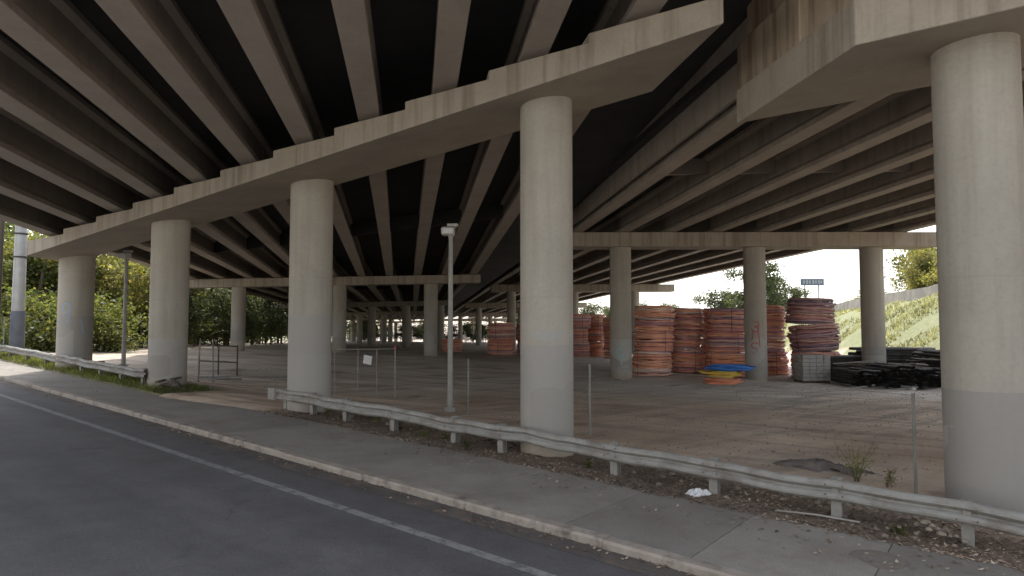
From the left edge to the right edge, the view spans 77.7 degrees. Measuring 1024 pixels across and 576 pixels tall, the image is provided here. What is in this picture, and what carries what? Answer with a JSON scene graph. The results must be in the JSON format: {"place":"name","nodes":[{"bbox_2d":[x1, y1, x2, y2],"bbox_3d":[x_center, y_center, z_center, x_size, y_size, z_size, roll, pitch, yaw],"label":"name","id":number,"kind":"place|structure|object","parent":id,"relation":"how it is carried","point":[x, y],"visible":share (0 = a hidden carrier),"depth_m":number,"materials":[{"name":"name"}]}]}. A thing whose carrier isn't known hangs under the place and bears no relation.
{"place":"outdoors","nodes":[
{"label":"outdoors","id":0,"kind":"place"},
{"bbox_2d":[0,384,646,575],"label":"road","id":1,"kind":"structure","parent":0,"point":[78,499],"depth_m":8.80,"materials":[{"name":"grey asphalt"}]},
{"bbox_2d":[0,394,556,575],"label":"painted line","id":2,"kind":"object","parent":1,"relation":"on","point":[495,558],"visible":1,"depth_m":9.71,"materials":[{"name":"paint"}]},
{"bbox_2d":[0,379,696,575],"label":"gutter","id":3,"kind":"object","parent":1,"relation":"on","point":[630,563],"visible":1,"depth_m":10.12,"materials":[{"name":"grey concrete"}]},
{"bbox_2d":[4,225,935,321],"label":"sky","id":4,"kind":"structure","parent":0,"point":[839,269],"materials":[{"name":"white"}]},
{"bbox_2d":[0,296,1023,569],"bbox_3d":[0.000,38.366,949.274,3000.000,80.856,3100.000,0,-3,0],"label":"ground","id":5,"kind":"structure","parent":0,"point":[496,402],"depth_m":21.86,"materials":[{"name":"grey concrete"}]},
{"bbox_2d":[0,220,4,319],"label":"wooden pole","id":6,"kind":"object","parent":5,"relation":"on","point":[2,225],"visible":0.17,"depth_m":32.08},
{"bbox_2d":[8,225,28,354],"bbox_3d":[-25.300,-3.327,32.810,0.660,14.034,0.660,0,-3,0],"label":"utility pole","id":7,"kind":"object","parent":5,"relation":"on","point":[17,324],"visible":0.59,"depth_m":32.46,"materials":[{"name":"concrete"}]},
{"bbox_2d":[1,222,55,308],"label":"broadleaf tree","id":8,"kind":"object","parent":5,"relation":"on","point":[10,253],"visible":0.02,"depth_m":45.89,"materials":[{"name":"green plant"}]},
{"bbox_2d":[0,281,57,342],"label":"roadside bush","id":9,"kind":"object","parent":5,"relation":"on","point":[32,293],"visible":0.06,"depth_m":42.45,"materials":[{"name":"green plant"}]},
{"bbox_2d":[0,222,98,330],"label":"broadleaf tree","id":10,"kind":"object","parent":5,"relation":"on","point":[37,267],"visible":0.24,"depth_m":44.01,"materials":[{"name":"green plant"}]},
{"bbox_2d":[0,277,119,348],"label":"roadside bush","id":11,"kind":"object","parent":5,"relation":"on","point":[36,292],"visible":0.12,"depth_m":40.50,"materials":[{"name":"green plant"}]},
{"bbox_2d":[0,286,128,351],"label":"roadside bush","id":12,"kind":"object","parent":5,"relation":"on","point":[45,336],"visible":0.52,"depth_m":38.20,"materials":[{"name":"green plant"}]},
{"bbox_2d":[0,345,146,384],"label":"guard rail","id":13,"kind":"object","parent":5,"relation":"on","point":[121,370],"visible":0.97,"depth_m":25.28,"materials":[{"name":"metal"}]},
{"bbox_2d":[41,254,149,344],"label":"broadleaf tree","id":14,"kind":"object","parent":5,"relation":"on","point":[102,271],"visible":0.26,"depth_m":46.87,"materials":[{"name":"green plant"}]},
{"bbox_2d":[0,351,213,393],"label":"grass verge","id":15,"kind":"object","parent":5,"relation":"on","point":[128,381],"depth_m":24.14,"materials":[{"name":"green plant"}]},
{"bbox_2d":[93,295,148,351],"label":"roadside bush","id":16,"kind":"object","parent":5,"relation":"on","point":[112,338],"visible":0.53,"depth_m":42.14,"materials":[{"name":"green plant"}]},
{"bbox_2d":[118,250,132,366],"bbox_3d":[-18.035,1.062,29.576,0.549,5.659,0.434,0,-3,0],"label":"street lamp","id":17,"kind":"object","parent":5,"relation":"on","point":[126,255],"visible":0.82,"depth_m":29.52,"materials":[{"name":"metal"}]},
{"bbox_2d":[103,271,149,347],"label":"broadleaf tree","id":18,"kind":"object","parent":5,"relation":"on","point":[144,281],"visible":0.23,"depth_m":48.38,"materials":[{"name":"green plant"}]},
{"bbox_2d":[107,258,218,345],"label":"broadleaf tree","id":19,"kind":"object","parent":5,"relation":"on","point":[122,262],"visible":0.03,"depth_m":53.18,"materials":[{"name":"green plant"}]},
{"bbox_2d":[120,269,215,342],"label":"tree","id":20,"kind":"object","parent":5,"relation":"on","point":[193,320],"visible":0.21,"depth_m":52.30,"materials":[{"name":"green plant"}]},
{"bbox_2d":[165,379,190,390],"bbox_3d":[-11.392,3.325,21.645,1.093,0.451,0.809,-1,-3,26],"label":"rubble pile","id":21,"kind":"object","parent":5,"relation":"on","point":[172,383],"visible":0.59,"depth_m":21.46,"materials":[{"name":"grey stone"}]},
{"bbox_2d":[188,288,229,346],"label":"tree","id":22,"kind":"object","parent":5,"relation":"on","point":[208,326],"visible":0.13,"depth_m":57.36,"materials":[{"name":"green plant"}]},
{"bbox_2d":[198,344,237,374],"bbox_3d":[-13.600,3.367,29.467,1.680,1.622,0.068,2,-3,-30],"label":"pipe barrier","id":23,"kind":"object","parent":5,"relation":"on","point":[218,345],"visible":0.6,"depth_m":29.47,"materials":[{"name":"grey metal"}]},
{"bbox_2d":[199,376,241,379],"bbox_3d":[-12.600,3.893,27.488,1.676,0.180,0.176,1,-3,-17],"label":"loose pipe","id":24,"kind":"object","parent":5,"relation":"on","point":[226,377],"visible":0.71,"depth_m":27.47,"materials":[{"name":"grey metal"}]},
{"bbox_2d":[196,288,266,346],"bbox_3d":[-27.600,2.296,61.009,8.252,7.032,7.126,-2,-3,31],"label":"tree","id":25,"kind":"object","parent":5,"relation":"on","point":[223,306],"visible":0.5,"depth_m":60.69,"materials":[{"name":"green plant"}]},
{"bbox_2d":[219,291,275,343],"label":"tree","id":26,"kind":"object","parent":5,"relation":"on","point":[259,325],"visible":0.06,"depth_m":70.49,"materials":[{"name":"green plant"}]},
{"bbox_2d":[245,294,287,344],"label":"tree","id":27,"kind":"object","parent":5,"relation":"on","point":[270,328],"visible":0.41,"depth_m":74.31,"materials":[{"name":"green plant"}]},
{"bbox_2d":[248,299,288,343],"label":"tree","id":28,"kind":"object","parent":5,"relation":"on","point":[275,334],"visible":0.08,"depth_m":81.86,"materials":[{"name":"green plant"}]},
{"bbox_2d":[346,320,377,340],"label":"broadleaf tree","id":29,"kind":"object","parent":5,"relation":"on","point":[348,335],"visible":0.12,"depth_m":173.19,"materials":[{"name":"green plant"}]},
{"bbox_2d":[334,345,395,397],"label":"pipe gate","id":30,"kind":"structure","parent":5,"relation":"on","point":[367,359],"depth_m":24.73,"materials":[{"name":"grey metal"}]},
{"bbox_2d":[0,0,751,457],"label":"highway bridge","id":31,"kind":"structure","parent":5,"relation":"on","point":[326,170],"depth_m":16.73,"materials":[{"name":"concrete"}]},
{"bbox_2d":[0,374,757,575],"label":"kerb","id":32,"kind":"structure","parent":5,"relation":"on","point":[693,566],"depth_m":9.96,"materials":[{"name":"concrete"}]},
{"bbox_2d":[393,320,401,341],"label":"tree","id":33,"kind":"object","parent":5,"relation":"on","point":[398,333],"visible":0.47,"depth_m":168.43,"materials":[{"name":"green plant"}]},
{"bbox_2d":[411,323,422,340],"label":"tree","id":34,"kind":"object","parent":5,"relation":"on","point":[415,335],"visible":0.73,"depth_m":167.47,"materials":[{"name":"green plant"}]},
{"bbox_2d":[441,223,457,411],"bbox_3d":[-2.084,1.060,21.166,0.549,6.426,0.434,0,-3,0],"label":"street lamp","id":35,"kind":"object","parent":5,"relation":"on","point":[449,230],"visible":0.86,"depth_m":21.10,"materials":[{"name":"metal"}]},
{"bbox_2d":[441,339,462,351],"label":"pipe coil","id":36,"kind":"object","parent":5,"relation":"on","point":[457,345],"visible":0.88,"depth_m":59.02,"materials":[{"name":"orange plastic"}]},
{"bbox_2d":[453,322,475,342],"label":"tree","id":37,"kind":"object","parent":5,"relation":"on","point":[466,330],"visible":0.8,"depth_m":167.37,"materials":[{"name":"green plant"}]},
{"bbox_2d":[466,359,469,412],"bbox_3d":[-1.450,3.256,20.862,0.133,1.850,0.140,0,-3,0],"label":"fence post","id":38,"kind":"object","parent":5,"relation":"on","point":[467,411],"visible":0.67,"depth_m":20.84,"materials":[{"name":"grey metal"}]},
{"bbox_2d":[473,320,487,342],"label":"tree","id":39,"kind":"object","parent":5,"relation":"on","point":[484,330],"visible":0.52,"depth_m":168.77,"materials":[{"name":"green plant"}]},
{"bbox_2d":[487,339,514,354],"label":"pipe coil","id":40,"kind":"object","parent":5,"relation":"on","point":[500,346],"visible":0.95,"depth_m":52.82,"materials":[{"name":"orange plastic"}]},
{"bbox_2d":[487,322,515,338],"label":"pipe coil","id":41,"kind":"object","parent":40,"relation":"on","point":[500,331],"visible":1,"depth_m":52.88,"materials":[{"name":"orange plastic"}]},
{"bbox_2d":[0,356,1023,575],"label":"leaf litter","id":42,"kind":"object","parent":5,"relation":"on","point":[765,504],"visible":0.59,"depth_m":10.87,"materials":[{"name":"brown plant"}]},
{"bbox_2d":[196,367,940,470],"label":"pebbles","id":43,"kind":"object","parent":5,"relation":"on","point":[799,450],"visible":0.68,"depth_m":22.53,"materials":[{"name":"stone"}]},
{"bbox_2d":[573,342,590,356],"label":"pipe coil","id":44,"kind":"object","parent":5,"relation":"on","point":[579,350],"visible":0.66,"depth_m":56.85,"materials":[{"name":"orange plastic"}]},
{"bbox_2d":[573,329,588,342],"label":"pipe coil","id":45,"kind":"object","parent":44,"relation":"on","point":[580,335],"visible":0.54,"depth_m":56.89,"materials":[{"name":"orange plastic"}]},
{"bbox_2d":[573,314,590,328],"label":"pipe coil","id":46,"kind":"object","parent":45,"relation":"on","point":[581,321],"visible":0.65,"depth_m":56.90,"materials":[{"name":"orange plastic"}]},
{"bbox_2d":[578,301,603,314],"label":"broadleaf tree","id":47,"kind":"object","parent":5,"relation":"on","point":[589,308],"visible":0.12,"depth_m":188.72,"materials":[{"name":"green plant"}]},
{"bbox_2d":[583,341,603,356],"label":"pipe coil","id":48,"kind":"object","parent":5,"relation":"on","point":[596,349],"visible":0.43,"depth_m":58.69,"materials":[{"name":"orange plastic"}]},
{"bbox_2d":[587,328,604,342],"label":"pipe coil","id":49,"kind":"object","parent":48,"relation":"on","point":[595,335],"visible":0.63,"depth_m":58.84,"materials":[{"name":"orange plastic"}]},
{"bbox_2d":[590,314,605,328],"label":"pipe coil","id":50,"kind":"object","parent":49,"relation":"on","point":[597,321],"visible":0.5,"depth_m":58.82,"materials":[{"name":"orange plastic"}]},
{"bbox_2d":[603,344,609,358],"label":"pipe coil","id":51,"kind":"object","parent":5,"relation":"on","point":[606,354],"visible":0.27,"depth_m":56.26,"materials":[{"name":"orange plastic"}]},
{"bbox_2d":[603,332,609,344],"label":"pipe coil","id":52,"kind":"object","parent":51,"relation":"on","point":[606,335],"visible":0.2,"depth_m":56.35,"materials":[{"name":"orange plastic"}]},
{"bbox_2d":[602,317,609,331],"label":"pipe coil","id":53,"kind":"object","parent":52,"relation":"on","point":[606,324],"visible":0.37,"depth_m":56.30,"materials":[{"name":"orange plastic"}]},
{"bbox_2d":[268,387,1023,546],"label":"guard rail","id":54,"kind":"object","parent":5,"relation":"on","point":[969,515],"visible":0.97,"depth_m":11.07,"materials":[{"name":"metal"}]},
{"bbox_2d":[632,352,672,375],"bbox_3d":[8.424,4.544,38.373,2.522,1.448,2.504,1,-5,-10],"label":"pipe coil","id":55,"kind":"object","parent":5,"relation":"on","point":[652,362],"visible":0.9,"depth_m":37.44,"materials":[{"name":"orange plastic"}]},
{"bbox_2d":[633,328,673,352],"bbox_3d":[8.588,3.177,38.563,2.480,1.440,2.504,-3,-4,37],"label":"pipe coil","id":56,"kind":"object","parent":55,"relation":"on","point":[658,341],"visible":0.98,"depth_m":37.56,"materials":[{"name":"orange plastic"}]},
{"bbox_2d":[634,305,675,330],"bbox_3d":[8.635,1.795,38.530,2.539,1.473,2.563,2,-2,-37],"label":"pipe coil","id":57,"kind":"object","parent":56,"relation":"on","point":[662,317],"visible":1,"depth_m":37.54,"materials":[{"name":"orange plastic"}]},
{"bbox_2d":[286,410,1023,566],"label":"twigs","id":58,"kind":"object","parent":5,"relation":"on","point":[703,487],"visible":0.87,"depth_m":10.81,"materials":[{"name":"brown plant"}]},
{"bbox_2d":[631,470,739,488],"bbox_3d":[3.216,3.550,11.949,2.033,0.364,0.828,-1,-3,16],"label":"rubble pile","id":59,"kind":"object","parent":5,"relation":"on","point":[670,473],"visible":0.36,"depth_m":12.01,"materials":[{"name":"stone"}]},
{"bbox_2d":[671,349,704,372],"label":"pipe coil","id":60,"kind":"object","parent":5,"relation":"on","point":[690,362],"visible":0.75,"depth_m":39.40,"materials":[{"name":"orange plastic"}]},
{"bbox_2d":[670,329,702,351],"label":"pipe coil","id":61,"kind":"object","parent":60,"relation":"on","point":[684,339],"visible":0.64,"depth_m":39.51,"materials":[{"name":"orange plastic"}]},
{"bbox_2d":[673,308,704,329],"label":"pipe coil","id":62,"kind":"object","parent":61,"relation":"on","point":[688,318],"visible":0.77,"depth_m":39.58,"materials":[{"name":"orange plastic"}]},
{"bbox_2d":[685,488,710,496],"bbox_3d":[3.237,3.529,11.052,0.422,0.128,0.233,1,-3,-19],"label":"crumpled paper","id":63,"kind":"object","parent":5,"relation":"on","point":[697,492],"visible":0.99,"depth_m":11.01,"materials":[{"name":"white paper"}]},
{"bbox_2d":[689,288,736,307],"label":"broadleaf tree","id":64,"kind":"object","parent":5,"relation":"on","point":[715,303],"visible":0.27,"depth_m":156.75,"materials":[{"name":"green plant"}]},
{"bbox_2d":[701,349,729,368],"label":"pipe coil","id":65,"kind":"object","parent":5,"relation":"on","point":[705,353],"visible":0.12,"depth_m":43.23,"materials":[{"name":"orange plastic"}]},
{"bbox_2d":[700,328,713,348],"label":"pipe coil","id":66,"kind":"object","parent":65,"relation":"on","point":[704,339],"visible":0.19,"depth_m":43.46,"materials":[{"name":"orange plastic"}]},
{"bbox_2d":[702,377,743,384],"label":"hose coil","id":67,"kind":"object","parent":5,"relation":"on","point":[720,381],"visible":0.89,"depth_m":32.94,"materials":[{"name":"orange plastic"}]},
{"bbox_2d":[699,370,741,378],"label":"hose coil","id":68,"kind":"object","parent":67,"relation":"on","point":[723,374],"visible":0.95,"depth_m":32.92,"materials":[{"name":"yellow plastic"}]},
{"bbox_2d":[703,364,755,370],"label":"hose coil","id":69,"kind":"object","parent":68,"relation":"on","point":[729,367],"visible":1,"depth_m":32.87,"materials":[{"name":"blue plastic"}]},
{"bbox_2d":[706,352,744,376],"bbox_3d":[13.067,4.613,38.508,2.519,1.457,2.538,3,-4,-27],"label":"pipe coil","id":70,"kind":"object","parent":5,"relation":"on","point":[723,358],"visible":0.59,"depth_m":37.57,"materials":[{"name":"orange plastic"}]},
{"bbox_2d":[705,330,744,352],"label":"pipe coil","id":71,"kind":"object","parent":70,"relation":"on","point":[724,342],"visible":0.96,"depth_m":37.66,"materials":[{"name":"orange plastic"}]},
{"bbox_2d":[706,308,743,331],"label":"pipe coil","id":72,"kind":"object","parent":71,"relation":"on","point":[722,319],"visible":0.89,"depth_m":37.62,"materials":[{"name":"orange plastic"}]},
{"bbox_2d":[444,0,1023,512],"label":"highway bridge","id":73,"kind":"structure","parent":5,"relation":"on","point":[870,130],"depth_m":16.42,"materials":[{"name":"concrete"}]},
{"bbox_2d":[588,364,917,493],"bbox_3d":[4.775,2.997,14.467,0.060,2.164,7.662,3,-4,-45],"label":"chain link fence","id":74,"kind":"object","parent":5,"relation":"on","point":[914,455],"visible":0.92,"depth_m":13.38,"materials":[{"name":"grey metal"}]},
{"bbox_2d":[721,260,793,309],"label":"broadleaf tree","id":75,"kind":"object","parent":5,"relation":"on","point":[738,300],"visible":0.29,"depth_m":147.54,"materials":[{"name":"green plant"}]},
{"bbox_2d":[766,273,790,310],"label":"broadleaf tree","id":76,"kind":"object","parent":5,"relation":"on","point":[782,294],"visible":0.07,"depth_m":159.38,"materials":[{"name":"green plant"}]},
{"bbox_2d":[767,352,789,374],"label":"pipe coil","id":77,"kind":"object","parent":5,"relation":"on","point":[777,365],"visible":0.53,"depth_m":39.56,"materials":[{"name":"orange plastic"}]},
{"bbox_2d":[767,329,785,351],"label":"pipe coil","id":78,"kind":"object","parent":77,"relation":"on","point":[775,342],"visible":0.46,"depth_m":39.63,"materials":[{"name":"orange plastic"}]},
{"bbox_2d":[743,305,786,328],"bbox_3d":[16.174,1.895,40.841,2.701,1.551,2.681,0,-4,1],"label":"pipe coil","id":79,"kind":"object","parent":78,"relation":"on","point":[775,319],"visible":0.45,"depth_m":39.70,"materials":[{"name":"orange plastic"}]},
{"bbox_2d":[783,285,812,302],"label":"broadleaf tree","id":80,"kind":"object","parent":5,"relation":"on","point":[796,292],"visible":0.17,"depth_m":198.70,"materials":[{"name":"green plant"}]},
{"bbox_2d":[727,495,884,516],"bbox_3d":[4.941,3.570,10.703,2.154,0.346,1.548,2,-3,-31],"label":"rubble pile","id":81,"kind":"object","parent":5,"relation":"on","point":[816,502],"visible":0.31,"depth_m":10.66,"materials":[{"name":"stone"}]},
{"bbox_2d":[793,354,830,382],"bbox_3d":[16.500,4.439,35.020,1.524,1.535,1.200,0,-3,0],"label":"block pallet","id":82,"kind":"object","parent":5,"relation":"on","point":[811,368],"visible":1,"depth_m":34.45,"materials":[{"name":"grey concrete"}]},
{"bbox_2d":[800,279,823,297],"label":"billboard","id":83,"kind":"object","parent":5,"relation":"on","point":[804,282],"visible":0.76,"depth_m":165.13},
{"bbox_2d":[790,351,840,380],"bbox_3d":[18.188,4.584,38.005,2.907,1.687,2.935,0,-3,-22],"label":"pipe coil","id":84,"kind":"object","parent":5,"relation":"on","point":[833,353],"visible":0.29,"depth_m":37.31,"materials":[{"name":"orange plastic"}]},
{"bbox_2d":[786,323,840,352],"bbox_3d":[18.078,2.987,38.160,2.967,1.659,2.901,-5,-5,22],"label":"pipe coil","id":85,"kind":"object","parent":84,"relation":"on","point":[813,338],"visible":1,"depth_m":37.04,"materials":[{"name":"brown plastic"}]},
{"bbox_2d":[784,297,836,323],"bbox_3d":[17.857,1.395,38.133,2.837,1.598,2.807,1,-2,33],"label":"pipe coil","id":86,"kind":"object","parent":85,"relation":"on","point":[800,310],"visible":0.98,"depth_m":37.08,"materials":[{"name":"brown plastic"}]},
{"bbox_2d":[777,509,859,522],"bbox_3d":[4.738,3.536,9.871,1.169,0.061,0.030,-2,-3,27],"label":"pale stick","id":87,"kind":"object","parent":5,"relation":"on","point":[826,516],"visible":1,"depth_m":9.85,"materials":[{"name":"brown wood"}]},
{"bbox_2d":[773,458,882,475],"bbox_3d":[6.748,3.818,13.690,2.223,0.268,0.783,-1,-3,26],"label":"tarpaulin heap","id":88,"kind":"object","parent":5,"relation":"on","point":[824,465],"visible":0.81,"depth_m":13.63,"materials":[{"name":"black plastic"}]},
{"bbox_2d":[829,355,861,379],"bbox_3d":[18.896,4.654,37.065,4.403,1.467,1.644,0,-3,0],"label":"pipe bundle","id":89,"kind":"object","parent":5,"relation":"on","point":[844,358],"visible":0.13,"depth_m":36.40,"materials":[{"name":"black plastic"}]},
{"bbox_2d":[833,437,881,481],"bbox_3d":[6.911,3.454,12.735,0.728,0.839,0.804,0,-3,0],"label":"weed plant","id":90,"kind":"object","parent":5,"relation":"on","point":[857,467],"visible":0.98,"depth_m":12.69,"materials":[{"name":"green plant"}]},
{"bbox_2d":[781,284,937,316],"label":"barrier wall","id":91,"kind":"structure","parent":5,"relation":"on","point":[911,295],"depth_m":59.00,"materials":[{"name":"concrete"}]},
{"bbox_2d":[830,367,889,387],"bbox_3d":[18.081,4.687,33.396,1.706,0.874,3.786,0,-3,3],"label":"pipe bundle","id":92,"kind":"object","parent":5,"relation":"on","point":[854,377],"visible":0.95,"depth_m":32.28,"materials":[{"name":"black plastic"}]},
{"bbox_2d":[782,293,938,351],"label":"grass bank","id":93,"kind":"structure","parent":5,"relation":"on","point":[924,305],"depth_m":49.54,"materials":[{"name":"green plant"}]},
{"bbox_2d":[850,362,922,387],"bbox_3d":[19.728,4.610,33.709,1.692,1.171,3.988,0,-3,-3],"label":"pipe bundle","id":94,"kind":"object","parent":5,"relation":"on","point":[895,375],"visible":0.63,"depth_m":32.19,"materials":[{"name":"black plastic"}]},
{"bbox_2d":[848,347,935,364],"bbox_3d":[22.401,4.352,37.157,4.822,1.764,1.820,0,-3,0],"label":"pipe bundle","id":95,"kind":"object","parent":5,"relation":"on","point":[900,355],"visible":0.24,"depth_m":36.45,"materials":[{"name":"black plastic"}]},
{"bbox_2d":[883,467,902,487],"bbox_3d":[7.327,3.656,12.305,0.297,0.416,0.439,0,-3,0],"label":"weed plant","id":96,"kind":"object","parent":5,"relation":"on","point":[888,480],"visible":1,"depth_m":12.28,"materials":[{"name":"green plant"}]},
{"bbox_2d":[890,521,909,535],"bbox_3d":[5.671,3.527,9.312,0.226,0.246,0.301,0,-3,0],"label":"weed plant","id":97,"kind":"object","parent":5,"relation":"on","point":[899,530],"visible":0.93,"depth_m":9.29,"materials":[{"name":"green plant"}]},
{"bbox_2d":[884,247,936,291],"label":"broadleaf tree","id":98,"kind":"object","parent":5,"relation":"on","point":[895,264],"visible":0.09,"depth_m":73.44,"materials":[{"name":"green plant"}]},
{"bbox_2d":[887,247,937,289],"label":"broadleaf tree","id":99,"kind":"object","parent":5,"relation":"on","point":[921,264],"visible":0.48,"depth_m":62.30,"materials":[{"name":"green plant"}]},
{"bbox_2d":[898,250,934,290],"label":"broadleaf tree","id":100,"kind":"object","parent":5,"relation":"on","point":[908,255],"visible":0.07,"depth_m":68.91,"materials":[{"name":"green plant"}]},
{"bbox_2d":[904,364,940,387],"bbox_3d":[21.412,4.639,33.512,1.755,1.023,4.026,0,-3,0],"label":"pipe bundle","id":101,"kind":"object","parent":5,"relation":"on","point":[930,377],"visible":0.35,"depth_m":31.98,"materials":[{"name":"black plastic"}]},
{"bbox_2d":[910,349,940,367],"bbox_3d":[23.027,3.902,33.637,1.844,1.171,3.994,0,-3,0],"label":"pipe bundle","id":102,"kind":"object","parent":5,"relation":"on","point":[929,353],"visible":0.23,"depth_m":34.12,"materials":[{"name":"black plastic"}]},
{"bbox_2d":[916,251,937,285],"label":"broadleaf tree","id":103,"kind":"object","parent":5,"relation":"on","point":[932,274],"visible":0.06,"depth_m":58.31,"materials":[{"name":"green plant"}]},
{"bbox_2d":[867,518,998,561],"bbox_3d":[6.110,3.508,9.000,2.106,0.384,2.024,-3,-4,42],"label":"rubble pile","id":104,"kind":"object","parent":5,"relation":"on","point":[944,529],"visible":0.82,"depth_m":9.00,"materials":[{"name":"stone"}]},
{"bbox_2d":[0,361,1023,575],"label":"sidewalk","id":105,"kind":"structure","parent":0,"point":[726,542],"depth_m":10.27,"materials":[{"name":"concrete"}]},
{"bbox_2d":[848,550,909,569],"bbox_3d":[4.642,3.446,8.058,0.680,0.024,0.680,0,-3,0],"label":"manhole cover","id":106,"kind":"object","parent":105,"relation":"on","point":[878,558],"visible":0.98,"depth_m":8.05,"materials":[{"name":"metal"}]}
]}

